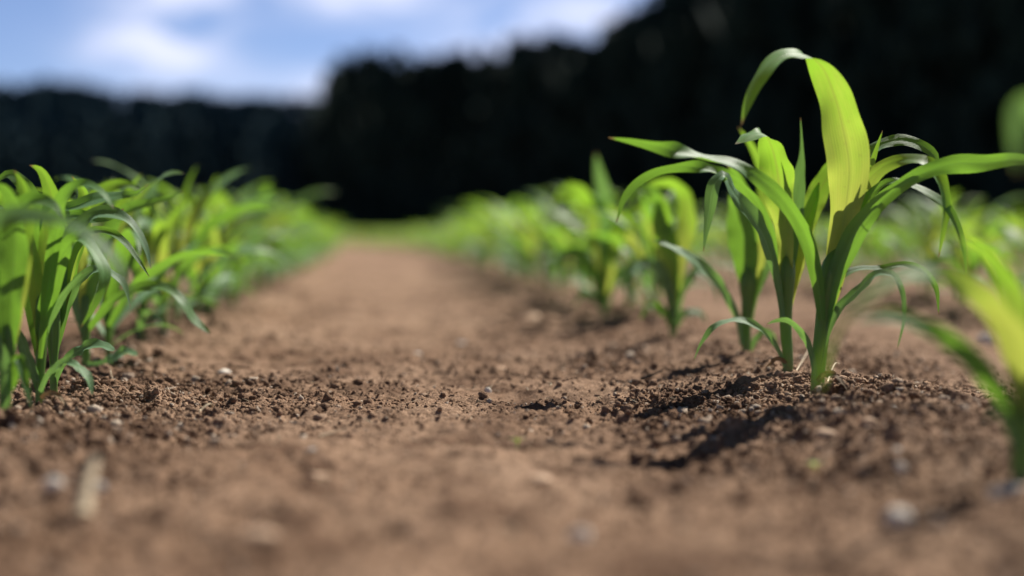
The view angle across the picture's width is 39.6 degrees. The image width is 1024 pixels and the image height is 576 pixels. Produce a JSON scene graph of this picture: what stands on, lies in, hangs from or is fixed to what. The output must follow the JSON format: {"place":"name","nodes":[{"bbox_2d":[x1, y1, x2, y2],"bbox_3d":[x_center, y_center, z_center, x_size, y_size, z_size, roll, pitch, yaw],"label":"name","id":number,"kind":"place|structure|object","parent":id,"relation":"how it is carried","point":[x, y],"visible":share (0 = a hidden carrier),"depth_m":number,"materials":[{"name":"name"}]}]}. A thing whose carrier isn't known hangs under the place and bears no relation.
{"place":"outdoors","nodes":[
{"label":"outdoors","id":0,"kind":"place"},
{"bbox_2d":[0,0,651,110],"label":"sky","id":1,"kind":"structure","parent":0,"point":[235,48],"materials":[{"name":"blue"}]},
{"bbox_2d":[0,235,1023,575],"bbox_3d":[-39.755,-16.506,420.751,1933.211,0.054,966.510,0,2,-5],"label":"ground","id":2,"kind":"structure","parent":0,"point":[400,275],"depth_m":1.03,"materials":[{"name":"soil"}]},
{"bbox_2d":[0,170,61,414],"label":"corn plant","id":3,"kind":"object","parent":2,"relation":"on","point":[16,250],"visible":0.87,"depth_m":1.17,"materials":[{"name":"green plant"}]},
{"bbox_2d":[43,476,63,492],"bbox_3d":[-0.276,0.119,0.858,0.014,0.011,0.011,0,2,-5],"label":"stone","id":4,"kind":"object","parent":2,"relation":"on","point":[51,483],"visible":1,"depth_m":0.85,"materials":[{"name":"grey stone"}]},
{"bbox_2d":[0,205,130,313],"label":"corn plant","id":5,"kind":"object","parent":2,"relation":"on","point":[14,215],"visible":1,"depth_m":0.92,"materials":[{"name":"green plant"}]},
{"bbox_2d":[0,169,148,391],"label":"corn plant","id":6,"kind":"object","parent":2,"relation":"on","point":[56,333],"visible":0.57,"depth_m":1.38,"materials":[{"name":"green plant"}]},
{"bbox_2d":[0,165,150,404],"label":"corn plant","id":7,"kind":"object","parent":2,"relation":"on","point":[53,244],"visible":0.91,"depth_m":1.28,"materials":[{"name":"green plant"}]},
{"bbox_2d":[1,178,155,336],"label":"corn plant","id":8,"kind":"object","parent":2,"relation":"on","point":[142,222],"visible":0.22,"depth_m":1.86,"materials":[{"name":"green plant"}]},
{"bbox_2d":[75,454,99,517],"bbox_3d":[-0.239,0.112,0.804,0.009,0.031,0.036,0,2,-5],"label":"straw stub","id":9,"kind":"object","parent":2,"relation":"on","point":[84,503],"visible":1,"depth_m":0.80,"materials":[{"name":"beige plant"}]},
{"bbox_2d":[94,481,106,492],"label":"pebble","id":10,"kind":"object","parent":2,"relation":"on","point":[100,486],"visible":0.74,"depth_m":0.89,"materials":[{"name":"grey stone"}]},
{"bbox_2d":[72,179,210,366],"bbox_3d":[-0.427,-0.007,1.601,0.193,0.232,0.060,0,2,4],"label":"corn plant","id":11,"kind":"object","parent":2,"relation":"on","point":[82,302],"visible":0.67,"depth_m":1.60,"materials":[{"name":"green plant"}]},
{"bbox_2d":[54,170,230,355],"bbox_3d":[-0.477,-0.019,1.731,0.145,0.240,0.314,-2,3,-45],"label":"corn plant","id":12,"kind":"object","parent":2,"relation":"on","point":[123,253],"visible":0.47,"depth_m":1.70,"materials":[{"name":"green plant"}]},
{"bbox_2d":[0,76,320,219],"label":"wood","id":13,"kind":"object","parent":2,"relation":"on","point":[57,129],"visible":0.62,"depth_m":234.82,"materials":[{"name":"black plant"}]},
{"bbox_2d":[104,177,220,341],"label":"corn plant","id":14,"kind":"object","parent":2,"relation":"on","point":[136,268],"visible":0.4,"depth_m":1.96,"materials":[{"name":"green plant"}]},
{"bbox_2d":[76,161,288,322],"bbox_3d":[-0.526,-0.060,2.176,0.400,0.266,0.183,-1,2,-18],"label":"corn plant","id":15,"kind":"object","parent":2,"relation":"on","point":[193,216],"visible":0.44,"depth_m":2.20,"materials":[{"name":"green plant"}]},
{"bbox_2d":[133,190,240,331],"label":"corn plant","id":16,"kind":"object","parent":2,"relation":"on","point":[187,260],"visible":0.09,"depth_m":2.09,"materials":[{"name":"green plant"}]},
{"bbox_2d":[134,197,241,335],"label":"corn plant","id":17,"kind":"object","parent":2,"relation":"on","point":[163,232],"visible":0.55,"depth_m":2.00,"materials":[{"name":"green plant"}]},
{"bbox_2d":[164,202,237,314],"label":"corn plant","id":18,"kind":"object","parent":2,"relation":"on","point":[194,271],"visible":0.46,"depth_m":2.30,"materials":[{"name":"green plant"}]},
{"bbox_2d":[122,176,297,309],"bbox_3d":[-0.560,-0.069,2.601,0.337,0.269,0.177,1,2,21],"label":"corn plant","id":19,"kind":"object","parent":2,"relation":"on","point":[212,202],"visible":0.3,"depth_m":2.60,"materials":[{"name":"green plant"}]},
{"bbox_2d":[161,211,279,310],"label":"corn plant","id":20,"kind":"object","parent":2,"relation":"on","point":[228,243],"visible":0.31,"depth_m":2.50,"materials":[{"name":"green plant"}]},
{"bbox_2d":[188,207,258,315],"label":"corn plant","id":21,"kind":"object","parent":2,"relation":"on","point":[215,272],"visible":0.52,"depth_m":2.37,"materials":[{"name":"green plant"}]},
{"bbox_2d":[166,199,294,303],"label":"corn plant","id":22,"kind":"object","parent":2,"relation":"on","point":[226,227],"visible":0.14,"depth_m":2.94,"materials":[{"name":"green plant"}]},
{"bbox_2d":[146,181,319,308],"bbox_3d":[-0.564,-0.072,2.717,0.400,0.266,0.183,-1,2,-18],"label":"corn plant","id":23,"kind":"object","parent":2,"relation":"on","point":[236,220],"visible":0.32,"depth_m":2.71,"materials":[{"name":"green plant"}]},
{"bbox_2d":[167,206,299,303],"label":"corn plant","id":24,"kind":"object","parent":2,"relation":"on","point":[258,220],"visible":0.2,"depth_m":3.06,"materials":[{"name":"green plant"}]},
{"bbox_2d":[216,189,262,294],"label":"corn plant","id":25,"kind":"object","parent":2,"relation":"on","point":[246,196],"visible":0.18,"depth_m":3.25,"materials":[{"name":"green plant"}]},
{"bbox_2d":[171,194,310,301],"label":"corn plant","id":26,"kind":"object","parent":2,"relation":"on","point":[264,236],"visible":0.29,"depth_m":3.15,"materials":[{"name":"green plant"}]},
{"bbox_2d":[222,220,280,307],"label":"corn plant","id":27,"kind":"object","parent":2,"relation":"on","point":[232,283],"visible":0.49,"depth_m":2.79,"materials":[{"name":"green plant"}]},
{"bbox_2d":[197,199,306,286],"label":"corn plant","id":28,"kind":"object","parent":2,"relation":"on","point":[270,202],"visible":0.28,"depth_m":3.38,"materials":[{"name":"green plant"}]},
{"bbox_2d":[190,187,313,290],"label":"corn plant","id":29,"kind":"object","parent":2,"relation":"on","point":[266,191],"visible":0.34,"depth_m":3.49,"materials":[{"name":"green plant"}]},
{"bbox_2d":[241,528,278,540],"bbox_3d":[-0.133,0.130,0.746,0.021,0.007,0.014,0,2,-5],"label":"stone","id":30,"kind":"object","parent":2,"relation":"on","point":[256,534],"visible":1,"depth_m":0.74,"materials":[{"name":"brown stone"}]},
{"bbox_2d":[206,189,336,288],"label":"corn plant","id":31,"kind":"object","parent":2,"relation":"on","point":[280,219],"visible":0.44,"depth_m":3.63,"materials":[{"name":"green plant"}]},
{"bbox_2d":[257,205,319,286],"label":"corn plant","id":32,"kind":"object","parent":2,"relation":"on","point":[291,221],"visible":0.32,"depth_m":3.71,"materials":[{"name":"green plant"}]},
{"bbox_2d":[270,225,317,281],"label":"corn plant","id":33,"kind":"object","parent":2,"relation":"on","point":[284,244],"visible":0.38,"depth_m":4.09,"materials":[{"name":"green plant"}]},
{"bbox_2d":[277,196,311,278],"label":"corn plant","id":34,"kind":"object","parent":2,"relation":"on","point":[286,221],"visible":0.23,"depth_m":4.35,"materials":[{"name":"green plant"}]},
{"bbox_2d":[268,210,328,266],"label":"corn plant","id":35,"kind":"object","parent":2,"relation":"on","point":[300,224],"visible":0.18,"depth_m":4.00,"materials":[{"name":"green plant"}]},
{"bbox_2d":[272,217,337,272],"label":"corn plant","id":36,"kind":"object","parent":2,"relation":"on","point":[303,237],"visible":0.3,"depth_m":4.79,"materials":[{"name":"green plant"}]},
{"bbox_2d":[429,218,461,258],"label":"corn plant","id":37,"kind":"object","parent":2,"relation":"on","point":[449,233],"visible":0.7,"depth_m":7.78,"materials":[{"name":"green plant"}]},
{"bbox_2d":[446,217,463,259],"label":"corn plant","id":38,"kind":"object","parent":2,"relation":"on","point":[453,232],"visible":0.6,"depth_m":7.40,"materials":[{"name":"green plant"}]},
{"bbox_2d":[430,205,491,268],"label":"corn plant","id":39,"kind":"object","parent":2,"relation":"on","point":[486,223],"visible":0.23,"depth_m":5.75,"materials":[{"name":"green plant"}]},
{"bbox_2d":[449,223,487,268],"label":"corn plant","id":40,"kind":"object","parent":2,"relation":"on","point":[481,246],"visible":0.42,"depth_m":5.58,"materials":[{"name":"green plant"}]},
{"bbox_2d":[449,219,494,268],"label":"corn plant","id":41,"kind":"object","parent":2,"relation":"on","point":[479,243],"visible":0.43,"depth_m":5.66,"materials":[{"name":"green plant"}]},
{"bbox_2d":[449,214,496,269],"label":"corn plant","id":42,"kind":"object","parent":2,"relation":"on","point":[483,242],"visible":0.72,"depth_m":5.36,"materials":[{"name":"green plant"}]},
{"bbox_2d":[459,199,517,273],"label":"corn plant","id":43,"kind":"object","parent":2,"relation":"on","point":[479,206],"visible":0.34,"depth_m":4.92,"materials":[{"name":"green plant"}]},
{"bbox_2d":[469,204,510,272],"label":"corn plant","id":44,"kind":"object","parent":2,"relation":"on","point":[500,260],"visible":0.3,"depth_m":5.09,"materials":[{"name":"green plant"}]},
{"bbox_2d":[472,211,510,275],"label":"corn plant","id":45,"kind":"object","parent":2,"relation":"on","point":[498,253],"visible":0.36,"depth_m":4.85,"materials":[{"name":"green plant"}]},
{"bbox_2d":[461,199,523,277],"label":"corn plant","id":46,"kind":"object","parent":2,"relation":"on","point":[495,223],"visible":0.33,"depth_m":4.78,"materials":[{"name":"green plant"}]},
{"bbox_2d":[483,210,522,278],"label":"corn plant","id":47,"kind":"object","parent":2,"relation":"on","point":[506,224],"visible":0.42,"depth_m":4.29,"materials":[{"name":"green plant"}]},
{"bbox_2d":[471,205,545,278],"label":"corn plant","id":48,"kind":"object","parent":2,"relation":"on","point":[515,259],"visible":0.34,"depth_m":4.45,"materials":[{"name":"green plant"}]},
{"bbox_2d":[475,202,558,280],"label":"corn plant","id":49,"kind":"object","parent":2,"relation":"on","point":[520,234],"visible":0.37,"depth_m":4.14,"materials":[{"name":"green plant"}]},
{"bbox_2d":[483,211,556,285],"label":"corn plant","id":50,"kind":"object","parent":2,"relation":"on","point":[532,246],"visible":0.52,"depth_m":3.89,"materials":[{"name":"green plant"}]},
{"bbox_2d":[481,198,559,282],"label":"corn plant","id":51,"kind":"object","parent":2,"relation":"on","point":[520,237],"visible":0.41,"depth_m":4.01,"materials":[{"name":"green plant"}]},
{"bbox_2d":[488,204,560,291],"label":"corn plant","id":52,"kind":"object","parent":2,"relation":"on","point":[543,252],"visible":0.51,"depth_m":3.52,"materials":[{"name":"green plant"}]},
{"bbox_2d":[476,198,572,286],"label":"corn plant","id":53,"kind":"object","parent":2,"relation":"on","point":[549,217],"visible":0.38,"depth_m":3.69,"materials":[{"name":"green plant"}]},
{"bbox_2d":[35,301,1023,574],"bbox_3d":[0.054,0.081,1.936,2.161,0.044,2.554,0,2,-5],"label":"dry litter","id":54,"kind":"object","parent":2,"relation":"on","point":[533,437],"visible":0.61,"depth_m":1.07,"materials":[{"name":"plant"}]},
{"bbox_2d":[496,201,566,287],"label":"corn plant","id":55,"kind":"object","parent":2,"relation":"on","point":[527,223],"visible":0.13,"depth_m":3.75,"materials":[{"name":"green plant"}]},
{"bbox_2d":[528,474,552,486],"bbox_3d":[0.018,0.129,0.948,0.018,0.010,0.017,0,2,-5],"label":"stone","id":56,"kind":"object","parent":2,"relation":"on","point":[544,480],"visible":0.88,"depth_m":0.94,"materials":[{"name":"brown stone"}]},
{"bbox_2d":[512,211,575,292],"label":"corn plant","id":57,"kind":"object","parent":2,"relation":"on","point":[549,265],"visible":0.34,"depth_m":3.39,"materials":[{"name":"green plant"}]},
{"bbox_2d":[526,207,572,290],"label":"corn plant","id":58,"kind":"object","parent":2,"relation":"on","point":[556,275],"visible":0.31,"depth_m":3.58,"materials":[{"name":"green plant"}]},
{"bbox_2d":[527,226,573,292],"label":"corn plant","id":59,"kind":"object","parent":2,"relation":"on","point":[567,270],"visible":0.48,"depth_m":3.24,"materials":[{"name":"green plant"}]},
{"bbox_2d":[526,182,597,295],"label":"corn plant","id":60,"kind":"object","parent":2,"relation":"on","point":[565,225],"visible":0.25,"depth_m":3.11,"materials":[{"name":"green plant"}]},
{"bbox_2d":[507,195,641,273],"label":"corn plant","id":61,"kind":"object","parent":2,"relation":"on","point":[558,241],"visible":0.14,"depth_m":3.13,"materials":[{"name":"green plant"}]},
{"bbox_2d":[569,528,591,540],"bbox_3d":[0.038,0.138,0.788,0.013,0.011,0.010,0,2,-5],"label":"stone","id":62,"kind":"object","parent":2,"relation":"on","point":[582,534],"visible":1,"depth_m":0.79,"materials":[{"name":"grey stone"}]},
{"bbox_2d":[515,189,670,306],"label":"corn plant","id":63,"kind":"object","parent":2,"relation":"on","point":[581,228],"visible":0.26,"depth_m":2.76,"materials":[{"name":"green plant"}]},
{"bbox_2d":[550,154,642,316],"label":"corn plant","id":64,"kind":"object","parent":2,"relation":"on","point":[605,279],"visible":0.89,"depth_m":2.42,"materials":[{"name":"green plant"}]},
{"bbox_2d":[566,204,634,301],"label":"corn plant","id":65,"kind":"object","parent":2,"relation":"on","point":[584,278],"visible":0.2,"depth_m":2.97,"materials":[{"name":"green plant"}]},
{"bbox_2d":[541,187,676,275],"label":"corn plant","id":66,"kind":"object","parent":2,"relation":"on","point":[625,207],"visible":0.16,"depth_m":2.89,"materials":[{"name":"green plant"}]},
{"bbox_2d":[548,202,676,310],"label":"corn plant","id":67,"kind":"object","parent":2,"relation":"on","point":[633,224],"visible":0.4,"depth_m":2.52,"materials":[{"name":"green plant"}]},
{"bbox_2d":[552,205,704,306],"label":"corn plant","id":68,"kind":"object","parent":2,"relation":"on","point":[633,286],"visible":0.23,"depth_m":2.61,"materials":[{"name":"green plant"}]},
{"bbox_2d":[558,193,727,314],"bbox_3d":[0.230,-0.052,2.408,0.258,0.223,0.234,-2,3,-35],"label":"corn plant","id":69,"kind":"object","parent":2,"relation":"on","point":[648,209],"visible":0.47,"depth_m":2.40,"materials":[{"name":"green plant"}]},
{"bbox_2d":[579,187,734,315],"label":"corn plant","id":70,"kind":"object","parent":2,"relation":"on","point":[671,198],"visible":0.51,"depth_m":2.33,"materials":[{"name":"green plant"}]},
{"bbox_2d":[296,0,1023,231],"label":"dark wood","id":71,"kind":"object","parent":2,"relation":"on","point":[391,144],"visible":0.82,"depth_m":133.21,"materials":[{"name":"black plant"}]},
{"bbox_2d":[619,178,717,336],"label":"corn plant","id":72,"kind":"object","parent":2,"relation":"on","point":[667,266],"visible":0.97,"depth_m":1.99,"materials":[{"name":"green plant"}]},
{"bbox_2d":[691,213,710,260],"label":"corn plant","id":73,"kind":"object","parent":2,"relation":"on","point":[700,235],"visible":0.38,"depth_m":5.21,"materials":[{"name":"green plant"}]},
{"bbox_2d":[676,215,732,268],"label":"corn plant","id":74,"kind":"object","parent":2,"relation":"on","point":[705,248],"visible":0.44,"depth_m":5.06,"materials":[{"name":"green plant"}]},
{"bbox_2d":[651,127,775,351],"bbox_3d":[0.246,-0.048,1.674,0.169,0.290,0.053,-2,3,-35],"label":"corn plant","id":75,"kind":"object","parent":2,"relation":"on","point":[752,268],"visible":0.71,"depth_m":1.69,"materials":[{"name":"green plant"}]},
{"bbox_2d":[697,208,733,275],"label":"corn plant","id":76,"kind":"object","parent":2,"relation":"on","point":[721,237],"visible":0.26,"depth_m":4.91,"materials":[{"name":"green plant"}]},
{"bbox_2d":[697,208,734,268],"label":"corn plant","id":77,"kind":"object","parent":2,"relation":"on","point":[725,249],"visible":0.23,"depth_m":4.73,"materials":[{"name":"green plant"}]},
{"bbox_2d":[616,118,829,371],"bbox_3d":[0.241,-0.036,1.471,0.263,0.282,0.075,0,2,-5],"label":"corn plant","id":78,"kind":"object","parent":2,"relation":"on","point":[783,251],"visible":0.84,"depth_m":1.48,"materials":[{"name":"green plant"}]},
{"bbox_2d":[802,223,828,287],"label":"corn plant","id":79,"kind":"object","parent":2,"relation":"on","point":[806,269],"visible":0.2,"depth_m":3.89,"materials":[{"name":"green plant"}]},
{"bbox_2d":[609,48,1023,394],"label":"corn plant","id":80,"kind":"object","parent":2,"relation":"on","point":[856,173],"visible":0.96,"depth_m":1.29,"materials":[{"name":"green plant"}]},
{"bbox_2d":[814,221,827,261],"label":"corn plant","id":81,"kind":"object","parent":2,"relation":"on","point":[816,238],"visible":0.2,"depth_m":6.28,"materials":[{"name":"green plant"}]},
{"bbox_2d":[813,428,836,438],"bbox_3d":[0.241,0.112,1.087,0.019,0.011,0.015,0,2,-5],"label":"stone","id":82,"kind":"object","parent":2,"relation":"on","point":[821,433],"visible":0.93,"depth_m":1.08,"materials":[{"name":"beige stone"}]},
{"bbox_2d":[813,230,876,261],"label":"corn plant","id":83,"kind":"object","parent":2,"relation":"on","point":[822,238],"visible":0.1,"depth_m":3.83,"materials":[{"name":"green plant"}]},
{"bbox_2d":[858,418,878,426],"bbox_3d":[0.277,0.107,1.105,0.016,0.012,0.010,0,2,-5],"label":"stone","id":84,"kind":"object","parent":2,"relation":"on","point":[867,422],"visible":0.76,"depth_m":1.10,"materials":[{"name":"brown stone"}]},
{"bbox_2d":[865,222,889,264],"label":"corn plant","id":85,"kind":"object","parent":2,"relation":"on","point":[877,242],"visible":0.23,"depth_m":5.50,"materials":[{"name":"green plant"}]},
{"bbox_2d":[849,220,914,277],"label":"corn plant","id":86,"kind":"object","parent":2,"relation":"on","point":[862,253],"visible":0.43,"depth_m":3.50,"materials":[{"name":"green plant"}]},
{"bbox_2d":[884,507,912,525],"bbox_3d":[0.219,0.131,0.805,0.017,0.014,0.011,0,2,-5],"label":"stone","id":87,"kind":"object","parent":2,"relation":"on","point":[896,515],"visible":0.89,"depth_m":0.80,"materials":[{"name":"grey stone"}]},
{"bbox_2d":[872,201,933,269],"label":"corn plant","id":88,"kind":"object","parent":2,"relation":"on","point":[889,214],"visible":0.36,"depth_m":5.37,"materials":[{"name":"green plant"}]},
{"bbox_2d":[856,214,959,292],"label":"corn plant","id":89,"kind":"object","parent":2,"relation":"on","point":[874,252],"visible":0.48,"depth_m":3.34,"materials":[{"name":"green plant"}]},
{"bbox_2d":[893,208,937,263],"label":"corn plant","id":90,"kind":"object","parent":2,"relation":"on","point":[916,256],"visible":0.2,"depth_m":5.11,"materials":[{"name":"green plant"}]},
{"bbox_2d":[868,207,964,294],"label":"corn plant","id":91,"kind":"object","parent":2,"relation":"on","point":[904,250],"visible":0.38,"depth_m":3.21,"materials":[{"name":"green plant"}]},
{"bbox_2d":[819,238,1023,482],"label":"corn plant","id":92,"kind":"object","parent":2,"relation":"on","point":[1005,320],"visible":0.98,"depth_m":0.87,"materials":[{"name":"green plant"}]},
{"bbox_2d":[882,199,982,253],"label":"corn plant","id":93,"kind":"object","parent":2,"relation":"on","point":[955,206],"visible":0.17,"depth_m":4.99,"materials":[{"name":"green plant"}]},
{"bbox_2d":[866,190,1006,297],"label":"corn plant","id":94,"kind":"object","parent":2,"relation":"on","point":[927,216],"visible":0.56,"depth_m":3.08,"materials":[{"name":"green plant"}]},
{"bbox_2d":[909,201,1009,252],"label":"corn plant","id":95,"kind":"object","parent":2,"relation":"on","point":[969,225],"visible":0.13,"depth_m":4.70,"materials":[{"name":"green plant"}]},
{"bbox_2d":[907,195,1023,304],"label":"corn plant","id":96,"kind":"object","parent":2,"relation":"on","point":[955,249],"visible":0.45,"depth_m":2.95,"materials":[{"name":"green plant"}]},
{"bbox_2d":[929,211,1019,309],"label":"corn plant","id":97,"kind":"object","parent":2,"relation":"on","point":[975,262],"visible":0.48,"depth_m":2.81,"materials":[{"name":"green plant"}]},
{"bbox_2d":[932,210,1023,302],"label":"corn plant","id":98,"kind":"object","parent":2,"relation":"on","point":[1003,250],"visible":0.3,"depth_m":2.68,"materials":[{"name":"green plant"}]},
{"bbox_2d":[976,333,993,345],"bbox_3d":[0.706,0.082,2.124,0.026,0.029,0.020,0,2,-5],"label":"stone","id":99,"kind":"object","parent":2,"relation":"on","point":[986,338],"visible":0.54,"depth_m":2.12,"materials":[{"name":"grey stone"}]},
{"bbox_2d":[952,208,1023,286],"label":"corn plant","id":100,"kind":"object","parent":2,"relation":"on","point":[1017,236],"visible":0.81,"depth_m":2.59,"materials":[{"name":"green plant"}]},
{"bbox_2d":[958,210,1023,276],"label":"corn plant","id":101,"kind":"object","parent":2,"relation":"on","point":[986,272],"visible":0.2,"depth_m":4.56,"materials":[{"name":"green plant"}]},
{"bbox_2d":[982,228,1018,262],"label":"corn plant","id":102,"kind":"object","parent":2,"relation":"on","point":[993,240],"visible":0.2,"depth_m":4.40,"materials":[{"name":"green plant"}]},
{"bbox_2d":[987,484,1023,497],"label":"stone","id":103,"kind":"object","parent":2,"relation":"on","point":[999,490],"visible":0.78,"depth_m":0.85,"materials":[{"name":"grey stone"}]},
{"bbox_2d":[988,205,1023,276],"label":"corn plant","id":104,"kind":"object","parent":2,"relation":"on","point":[1011,224],"visible":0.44,"depth_m":4.29,"materials":[{"name":"green plant"}]},
{"bbox_2d":[1008,94,1023,172],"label":"corn plant","id":105,"kind":"object","parent":2,"relation":"on","point":[1016,126],"visible":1,"depth_m":0.72,"materials":[{"name":"green plant"}]},
{"bbox_2d":[325,220,1019,259],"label":"corn field","id":106,"kind":"structure","parent":0,"point":[421,237],"depth_m":12.34,"materials":[{"name":"green plant"}]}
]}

